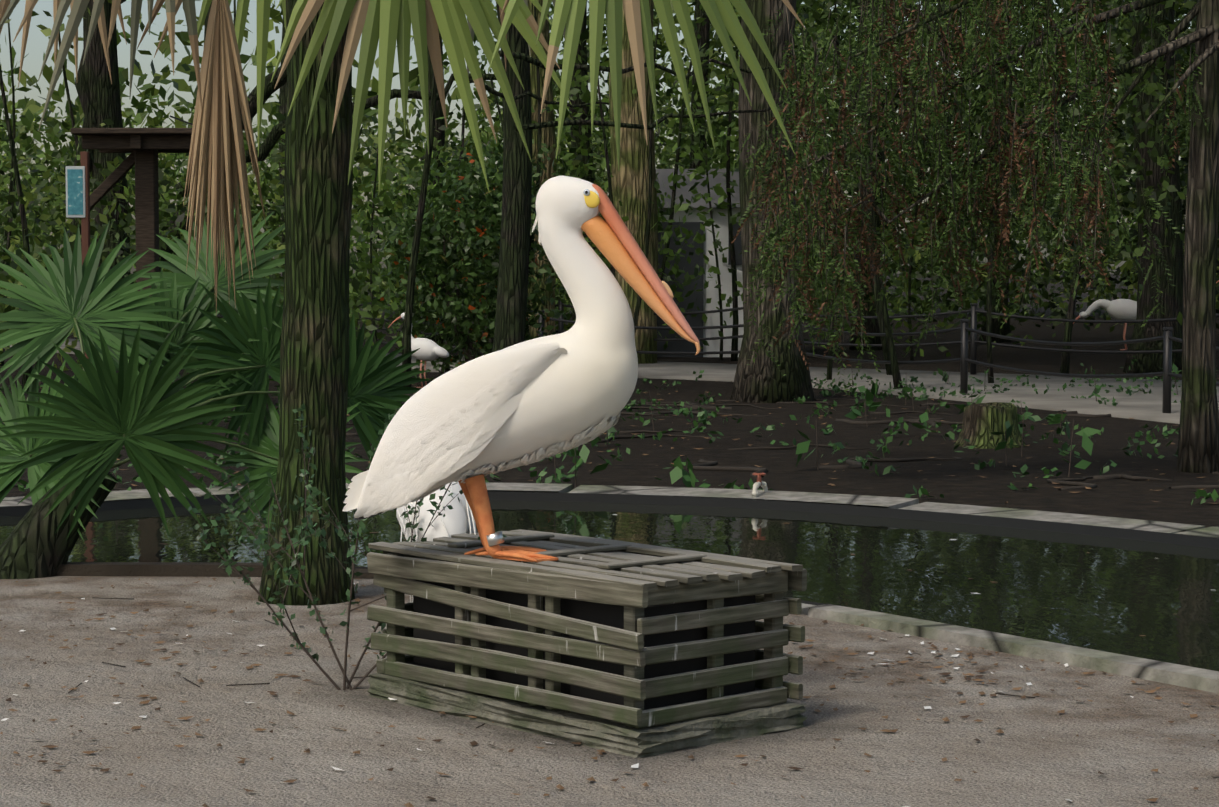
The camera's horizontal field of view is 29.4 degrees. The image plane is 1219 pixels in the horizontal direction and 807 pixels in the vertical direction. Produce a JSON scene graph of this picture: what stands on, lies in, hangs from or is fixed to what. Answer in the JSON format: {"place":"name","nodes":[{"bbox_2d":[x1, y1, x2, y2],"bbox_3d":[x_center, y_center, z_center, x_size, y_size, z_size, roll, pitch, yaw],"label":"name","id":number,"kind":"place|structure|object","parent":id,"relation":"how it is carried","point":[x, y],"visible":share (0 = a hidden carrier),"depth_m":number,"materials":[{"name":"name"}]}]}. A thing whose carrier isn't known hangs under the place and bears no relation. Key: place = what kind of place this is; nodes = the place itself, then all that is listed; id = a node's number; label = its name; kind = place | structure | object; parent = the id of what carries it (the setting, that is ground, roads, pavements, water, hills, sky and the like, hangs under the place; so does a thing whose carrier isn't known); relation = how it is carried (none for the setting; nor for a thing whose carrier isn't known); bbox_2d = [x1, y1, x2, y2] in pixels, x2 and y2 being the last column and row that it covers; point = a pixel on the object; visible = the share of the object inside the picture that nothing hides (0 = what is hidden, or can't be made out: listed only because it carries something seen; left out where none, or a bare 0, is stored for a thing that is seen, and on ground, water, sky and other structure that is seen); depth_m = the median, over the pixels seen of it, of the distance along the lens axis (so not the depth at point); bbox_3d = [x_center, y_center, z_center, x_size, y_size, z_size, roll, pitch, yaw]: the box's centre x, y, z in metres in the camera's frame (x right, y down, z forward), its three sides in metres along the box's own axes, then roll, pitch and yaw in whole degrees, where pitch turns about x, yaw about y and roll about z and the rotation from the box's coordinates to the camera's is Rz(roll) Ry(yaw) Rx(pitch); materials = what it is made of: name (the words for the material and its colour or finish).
{"place":"outdoors","nodes":[
{"label":"outdoors","id":0,"kind":"place"},
{"bbox_2d":[170,115,193,125],"bbox_3d":[-3.476,-2.447,19.784,0.527,0.228,0.117,-1,3,-13],"label":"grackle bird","id":1,"kind":"object","parent":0,"point":[181,120],"visible":0.08,"depth_m":19.73},
{"bbox_2d":[0,0,1190,273],"label":"sky","id":2,"kind":"structure","parent":0,"point":[37,42],"materials":[{"name":"white"}]},
{"bbox_2d":[0,274,1218,806],"bbox_3d":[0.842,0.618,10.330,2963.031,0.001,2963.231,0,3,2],"label":"ground","id":3,"kind":"structure","parent":0,"point":[1038,752],"depth_m":6.60,"materials":[{"name":"beige sand"}]},
{"bbox_2d":[65,152,89,358],"bbox_3d":[-4.359,-0.962,19.096,0.182,2.204,0.075,0,3,2],"label":"sign","id":4,"kind":"object","parent":3,"relation":"on","point":[77,191],"visible":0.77,"depth_m":19.02,"materials":[{"name":"brown"}]},
{"bbox_2d":[71,128,191,296],"bbox_3d":[-3.932,-1.129,20.084,1.255,2.435,0.950,0,3,2],"label":"wooden post","id":5,"kind":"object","parent":3,"relation":"on","point":[144,147],"depth_m":19.96,"materials":[{"name":"brown wood"}]},
{"bbox_2d":[0,209,429,578],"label":"palmetto clump","id":6,"kind":"object","parent":3,"relation":"on","point":[65,444],"visible":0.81,"depth_m":9.44,"materials":[{"name":"green plant"}]},
{"bbox_2d":[188,403,506,689],"bbox_3d":[-0.719,0.412,6.660,0.972,0.852,0.713,0,3,2],"label":"shrub","id":7,"kind":"object","parent":3,"relation":"on","point":[305,538],"visible":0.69,"depth_m":6.69,"materials":[{"name":"green plant"}]},
{"bbox_2d":[0,0,805,605],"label":"sabal palm tree","id":8,"kind":"object","parent":3,"relation":"on","point":[320,44],"visible":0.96,"depth_m":8.29,"materials":[{"name":"green plant"}]},
{"bbox_2d":[388,313,448,387],"bbox_3d":[-1.987,-0.553,24.108,0.777,0.776,0.207,2,4,32],"label":"wading bird","id":9,"kind":"object","parent":3,"relation":"on","point":[429,350],"visible":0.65,"depth_m":23.98},
{"bbox_2d":[396,482,475,602],"bbox_3d":[-0.562,0.469,7.267,0.279,0.638,1.112,0,3,-8],"label":"white bird","id":10,"kind":"object","parent":3,"relation":"on","point":[458,518],"visible":0.29,"depth_m":6.88},
{"bbox_2d":[351,131,592,379],"bbox_3d":[-1.417,-1.554,24.988,2.738,2.754,2.230,0,3,2],"label":"flowering bush","id":11,"kind":"object","parent":3,"relation":"on","point":[459,206],"visible":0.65,"depth_m":24.74,"materials":[{"name":"green plant"}]},
{"bbox_2d":[367,529,806,757],"bbox_3d":[-0.087,0.621,6.357,0.622,0.451,1.166,-3,4,-42],"label":"wooden crate","id":12,"kind":"object","parent":3,"relation":"on","point":[634,650],"visible":0.96,"depth_m":6.07,"materials":[{"name":"grey wood"}]},
{"bbox_2d":[342,176,699,561],"bbox_3d":[-0.241,-0.098,6.246,0.978,1.024,0.346,1,3,10],"label":"pelican","id":13,"kind":"object","parent":12,"relation":"on","point":[468,426],"visible":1,"depth_m":6.15,"materials":[{"name":"white"}]},
{"bbox_2d":[0,0,1218,472],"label":"forest trees","id":14,"kind":"object","parent":3,"relation":"on","point":[1186,192],"visible":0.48,"depth_m":29.64,"materials":[{"name":"green plant"}]},
{"bbox_2d":[0,483,1218,693],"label":"pond curb","id":15,"kind":"structure","parent":3,"relation":"on","point":[1112,527],"depth_m":10.81,"materials":[{"name":"grey concrete"}]},
{"bbox_2d":[752,473,767,499],"bbox_3d":[0.774,0.456,12.066,0.068,0.188,0.219,1,3,17],"label":"water spigot","id":16,"kind":"object","parent":15,"relation":"on","point":[759,482],"visible":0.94,"depth_m":12.06,"materials":[{"name":"beige plastic"}]},
{"bbox_2d":[0,354,1218,806],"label":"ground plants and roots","id":17,"kind":"object","parent":3,"relation":"on","point":[678,470],"visible":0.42,"depth_m":14.52,"materials":[{"name":"green plant"}]},
{"bbox_2d":[656,169,743,356],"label":"building","id":18,"kind":"structure","parent":3,"relation":"on","point":[693,222],"depth_m":32.71,"materials":[{"name":"grey paint"}]},
{"bbox_2d":[731,0,1218,395],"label":"cypress tree","id":19,"kind":"object","parent":3,"relation":"on","point":[1046,40],"visible":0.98,"depth_m":13.18,"materials":[{"name":"green plant"}]},
{"bbox_2d":[954,402,1025,448],"bbox_3d":[2.615,0.158,16.052,0.515,0.332,0.520,2,4,34],"label":"tree stump","id":20,"kind":"object","parent":3,"relation":"on","point":[982,422],"visible":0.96,"depth_m":15.91,"materials":[{"name":"green wood"}]},
{"bbox_2d":[1073,299,1136,349],"bbox_3d":[7.697,-1.213,35.642,1.390,0.788,0.315,0,3,7],"label":"wading bird","id":21,"kind":"object","parent":3,"relation":"on","point":[1121,309],"visible":0.62,"depth_m":35.54},
{"bbox_2d":[0,500,1218,670],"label":"pond water","id":22,"kind":"structure","parent":0,"point":[1114,595],"depth_m":9.89,"materials":[{"name":"green liquid"}]},
{"bbox_2d":[5,339,1218,423],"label":"foot path","id":23,"kind":"structure","parent":0,"point":[1140,405],"depth_m":23.79,"materials":[{"name":"concrete"}]},
{"bbox_2d":[19,297,1218,412],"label":"rope fence","id":24,"kind":"object","parent":23,"relation":"on","point":[1167,351],"visible":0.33,"depth_m":24.71,"materials":[{"name":"black"}]}
]}

